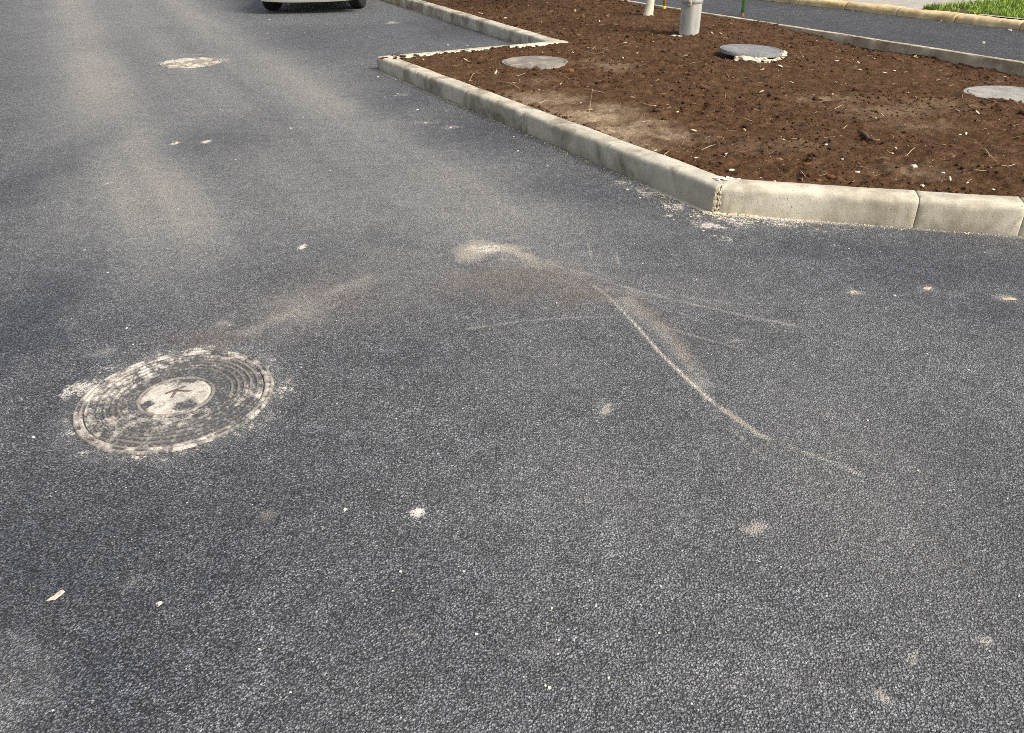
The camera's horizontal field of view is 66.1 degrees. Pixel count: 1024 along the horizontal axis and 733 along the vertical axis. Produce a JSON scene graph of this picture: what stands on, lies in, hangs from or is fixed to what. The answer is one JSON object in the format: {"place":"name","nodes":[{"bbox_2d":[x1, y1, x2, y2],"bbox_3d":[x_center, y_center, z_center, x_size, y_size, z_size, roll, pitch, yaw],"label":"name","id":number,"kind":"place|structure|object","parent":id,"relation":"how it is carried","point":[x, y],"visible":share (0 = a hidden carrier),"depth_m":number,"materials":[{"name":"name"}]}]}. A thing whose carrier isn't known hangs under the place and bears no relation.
{"place":"outdoors","nodes":[
{"label":"outdoors","id":0,"kind":"place"},
{"bbox_2d":[0,0,1023,732],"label":"road","id":1,"kind":"structure","parent":0,"point":[666,384],"depth_m":2.61,"materials":[{"name":"grey asphalt"}]},
{"bbox_2d":[47,590,64,600],"bbox_3d":[-1.149,0.580,1.984,0.016,0.010,0.045,22,37,33],"label":"mortar flake","id":2,"kind":"object","parent":1,"relation":"on","point":[58,594],"visible":1,"depth_m":1.98,"materials":[{"name":"beige concrete"}]},
{"bbox_2d":[72,350,273,454],"bbox_3d":[-1.185,0.113,2.785,0.668,0.036,0.668,-1,31,0],"label":"manhole cover","id":3,"kind":"object","parent":1,"relation":"on","point":[172,402],"visible":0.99,"depth_m":2.74,"materials":[{"name":"metal"}]},
{"bbox_2d":[160,57,221,67],"bbox_3d":[-3.541,-3.346,8.699,0.650,0.052,0.650,3,31,5],"label":"manhole cover","id":4,"kind":"object","parent":1,"relation":"on","point":[192,63],"visible":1,"depth_m":8.67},
{"bbox_2d":[261,0,365,9],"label":"parked car","id":5,"kind":"object","parent":1,"relation":"on","point":[272,4],"visible":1,"depth_m":12.73,"materials":[{"name":"beige paint"}]},
{"bbox_2d":[376,13,1021,237],"bbox_3d":[-0.142,-2.903,7.869,2.040,0.009,10.811,-13,33,-20],"label":"sandy grit","id":6,"kind":"object","parent":1,"relation":"on","point":[691,204],"visible":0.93,"depth_m":4.39,"materials":[{"name":"beige sand"}]},
{"bbox_2d":[702,187,757,216],"bbox_3d":[1.203,-0.898,4.317,0.303,0.153,0.048,7,31,12],"label":"mortar joint","id":7,"kind":"object","parent":1,"relation":"on","point":[716,197],"visible":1,"depth_m":4.34,"materials":[{"name":"beige concrete"}]},
{"bbox_2d":[763,0,798,3],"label":"old kerb stone","id":8,"kind":"object","parent":1,"relation":"on","point":[791,1],"visible":0.18,"depth_m":11.96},
{"bbox_2d":[798,0,853,9],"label":"old kerb stone","id":9,"kind":"object","parent":1,"relation":"on","point":[837,4],"visible":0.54,"depth_m":11.43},
{"bbox_2d":[845,2,904,15],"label":"old kerb stone","id":10,"kind":"object","parent":1,"relation":"on","point":[886,9],"visible":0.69,"depth_m":10.84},
{"bbox_2d":[896,7,963,21],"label":"old kerb stone","id":11,"kind":"object","parent":1,"relation":"on","point":[947,16],"visible":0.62,"depth_m":10.24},
{"bbox_2d":[955,13,1023,29],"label":"old kerb stone","id":12,"kind":"object","parent":1,"relation":"on","point":[981,20],"visible":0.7,"depth_m":9.63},
{"bbox_2d":[1003,297,1016,299],"bbox_3d":[2.147,-0.292,3.401,0.057,0.012,0.018,4,31,7],"label":"mortar flake","id":13,"kind":"object","parent":1,"relation":"on","point":[1010,298],"visible":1,"depth_m":3.40,"materials":[{"name":"beige concrete"}]},
{"bbox_2d":[379,0,1023,197],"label":"soil","id":14,"kind":"structure","parent":0,"point":[627,115],"depth_m":6.26,"materials":[{"name":"brown soil"}]},
{"bbox_2d":[392,0,410,8],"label":"kerb stone","id":15,"kind":"object","parent":14,"relation":"on","point":[404,3],"visible":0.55,"depth_m":13.13,"materials":[{"name":"concrete"}]},
{"bbox_2d":[377,55,428,85],"bbox_3d":[-1.088,-2.875,7.905,0.154,0.336,1.026,-16,34,-25],"label":"kerb stone","id":16,"kind":"object","parent":14,"relation":"on","point":[401,69],"visible":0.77,"depth_m":7.79,"materials":[{"name":"concrete"}]},
{"bbox_2d":[393,51,443,58],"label":"kerb stone","id":17,"kind":"object","parent":14,"relation":"on","point":[410,55],"visible":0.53,"depth_m":8.24,"materials":[{"name":"concrete"}]},
{"bbox_2d":[410,0,438,15],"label":"kerb stone","id":18,"kind":"object","parent":14,"relation":"on","point":[421,6],"visible":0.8,"depth_m":12.42,"materials":[{"name":"concrete"}]},
{"bbox_2d":[431,5,460,23],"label":"kerb stone","id":19,"kind":"object","parent":14,"relation":"on","point":[444,13],"visible":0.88,"depth_m":11.62,"materials":[{"name":"concrete"}]},
{"bbox_2d":[417,70,478,106],"bbox_3d":[-0.584,-2.426,7.130,0.154,0.341,1.026,-16,34,-25],"label":"kerb stone","id":20,"kind":"object","parent":14,"relation":"on","point":[449,88],"visible":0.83,"depth_m":7.01,"materials":[{"name":"concrete"}]},
{"bbox_2d":[455,12,488,31],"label":"kerb stone","id":21,"kind":"object","parent":14,"relation":"on","point":[471,21],"visible":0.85,"depth_m":10.85,"materials":[{"name":"concrete"}]},
{"bbox_2d":[442,45,503,52],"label":"kerb stone","id":22,"kind":"object","parent":14,"relation":"on","point":[470,49],"visible":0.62,"depth_m":8.47,"materials":[{"name":"concrete"}]},
{"bbox_2d":[482,20,522,41],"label":"kerb stone","id":23,"kind":"object","parent":14,"relation":"on","point":[498,29],"visible":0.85,"depth_m":10.05,"materials":[{"name":"concrete"}]},
{"bbox_2d":[465,88,541,132],"bbox_3d":[-0.080,-1.977,6.356,0.154,0.345,1.026,-16,34,-25],"label":"kerb stone","id":24,"kind":"object","parent":14,"relation":"on","point":[508,112],"visible":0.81,"depth_m":6.24,"materials":[{"name":"concrete"}]},
{"bbox_2d":[502,56,567,69],"bbox_3d":[0.227,-2.997,7.867,0.656,0.104,0.656,9,32,16],"label":"manhole cover","id":25,"kind":"object","parent":14,"relation":"on","point":[541,62],"visible":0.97,"depth_m":7.80,"materials":[{"name":"grey concrete"}]},
{"bbox_2d":[513,30,558,43],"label":"kerb stone","id":26,"kind":"object","parent":14,"relation":"on","point":[522,36],"visible":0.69,"depth_m":9.39,"materials":[{"name":"concrete"}]},
{"bbox_2d":[505,40,567,47],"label":"kerb stone","id":27,"kind":"object","parent":14,"relation":"on","point":[539,43],"visible":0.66,"depth_m":8.73,"materials":[{"name":"concrete"}]},
{"bbox_2d":[564,68,573,72],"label":"clay clod","id":28,"kind":"object","parent":14,"relation":"on","point":[569,70],"visible":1,"depth_m":7.32,"materials":[{"name":"orange soil"}]},
{"bbox_2d":[526,111,623,166],"bbox_3d":[0.424,-1.529,5.582,0.154,0.351,1.026,-16,34,-25],"label":"kerb stone","id":29,"kind":"object","parent":14,"relation":"on","point":[581,141],"visible":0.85,"depth_m":5.45,"materials":[{"name":"concrete"}]},
{"bbox_2d":[616,0,645,5],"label":"edging stone","id":30,"kind":"object","parent":14,"relation":"on","point":[636,3],"visible":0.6,"depth_m":12.19,"materials":[{"name":"concrete"}]},
{"bbox_2d":[643,0,654,15],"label":"tree","id":31,"kind":"object","parent":14,"relation":"on","point":[649,9],"visible":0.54,"depth_m":10.89,"materials":[{"name":"white plant"}]},
{"bbox_2d":[644,4,680,9],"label":"edging stone","id":32,"kind":"object","parent":14,"relation":"on","point":[659,6],"visible":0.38,"depth_m":11.71,"materials":[{"name":"concrete"}]},
{"bbox_2d":[606,141,722,212],"bbox_3d":[0.928,-1.080,4.808,0.154,0.356,1.026,-16,34,-25],"label":"kerb stone","id":33,"kind":"object","parent":14,"relation":"on","point":[691,184],"visible":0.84,"depth_m":4.68,"materials":[{"name":"concrete"}]},
{"bbox_2d":[714,176,740,180],"bbox_3d":[1.202,-1.050,4.401,0.157,0.022,0.089,-1,31,0],"label":"mortar lump","id":34,"kind":"object","parent":33,"relation":"on","point":[719,178],"visible":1,"depth_m":4.39,"materials":[{"name":"grey concrete"}]},
{"bbox_2d":[671,0,702,36],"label":"metal post","id":35,"kind":"object","parent":14,"relation":"on","point":[690,16],"visible":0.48,"depth_m":9.17,"materials":[{"name":"grey metal"}]},
{"bbox_2d":[701,12,737,18],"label":"edging stone","id":36,"kind":"object","parent":14,"relation":"on","point":[719,15],"visible":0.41,"depth_m":10.75,"materials":[{"name":"concrete"}]},
{"bbox_2d":[417,4,1023,195],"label":"straw fibres","id":37,"kind":"object","parent":14,"relation":"on","point":[784,98],"visible":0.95,"depth_m":6.33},
{"bbox_2d":[719,44,787,62],"bbox_3d":[2.500,-3.194,8.094,0.786,0.125,0.711,-11,33,-21],"label":"manhole cover","id":38,"kind":"object","parent":14,"relation":"on","point":[754,53],"visible":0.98,"depth_m":7.94,"materials":[{"name":"grey concrete"}]},
{"bbox_2d":[734,17,790,28],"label":"edging stone","id":39,"kind":"object","parent":14,"relation":"on","point":[785,26],"visible":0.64,"depth_m":9.99,"materials":[{"name":"concrete"}]},
{"bbox_2d":[719,179,918,227],"bbox_3d":[1.648,-0.810,4.335,0.998,0.358,0.154,7,31,13],"label":"kerb stone","id":40,"kind":"object","parent":14,"relation":"on","point":[857,205],"visible":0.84,"depth_m":4.22,"materials":[{"name":"concrete"}]},
{"bbox_2d":[789,26,854,44],"bbox_3d":[3.705,-3.873,9.454,0.078,0.292,0.997,-16,34,-24],"label":"edging stone","id":41,"kind":"object","parent":14,"relation":"on","point":[842,38],"visible":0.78,"depth_m":9.27,"materials":[{"name":"concrete"}]},
{"bbox_2d":[857,130,875,140],"bbox_3d":[2.360,-1.546,5.264,0.041,0.036,0.294,-1,31,0],"label":"bark stick","id":42,"kind":"object","parent":14,"relation":"on","point":[866,135],"visible":0.99,"depth_m":5.22,"materials":[{"name":"wood"}]},
{"bbox_2d":[853,36,932,56],"bbox_3d":[4.178,-3.428,8.692,0.078,0.292,0.997,-16,34,-24],"label":"edging stone","id":43,"kind":"object","parent":14,"relation":"on","point":[880,44],"visible":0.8,"depth_m":8.62,"materials":[{"name":"concrete"}]},
{"bbox_2d":[913,190,1023,235],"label":"kerb stone","id":44,"kind":"object","parent":14,"relation":"on","point":[993,214],"visible":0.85,"depth_m":4.06,"materials":[{"name":"concrete"}]},
{"bbox_2d":[930,48,1023,76],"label":"edging stone","id":45,"kind":"object","parent":14,"relation":"on","point":[1010,66],"visible":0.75,"depth_m":7.82,"materials":[{"name":"concrete"}]},
{"bbox_2d":[963,86,1023,102],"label":"manhole cover","id":46,"kind":"object","parent":14,"relation":"on","point":[1014,93],"visible":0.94,"depth_m":6.53,"materials":[{"name":"grey concrete"}]},
{"bbox_2d":[1018,197,1023,235],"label":"kerb stone","id":47,"kind":"object","parent":14,"relation":"on","point":[1021,231],"visible":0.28,"depth_m":4.03,"materials":[{"name":"concrete"}]},
{"bbox_2d":[629,0,1023,60],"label":"footpath","id":48,"kind":"structure","parent":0,"point":[1004,43],"depth_m":9.71,"materials":[{"name":"grey asphalt"}]},
{"bbox_2d":[740,0,745,15],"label":"thin post","id":49,"kind":"object","parent":48,"relation":"on","point":[743,7],"visible":0.34,"depth_m":10.61,"materials":[{"name":"green metal"}]},
{"bbox_2d":[838,0,1020,19],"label":"pavement","id":50,"kind":"structure","parent":0,"point":[916,4],"depth_m":11.24,"materials":[{"name":"grey concrete"}]},
{"bbox_2d":[923,0,1023,19],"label":"lawn","id":51,"kind":"structure","parent":0,"point":[962,10],"depth_m":10.32,"materials":[{"name":"plant"}]},
{"bbox_2d":[978,14,1023,18],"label":"pale strip","id":52,"kind":"object","parent":51,"relation":"on","point":[1000,16],"visible":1,"depth_m":9.69,"materials":[{"name":"concrete"}]}
]}

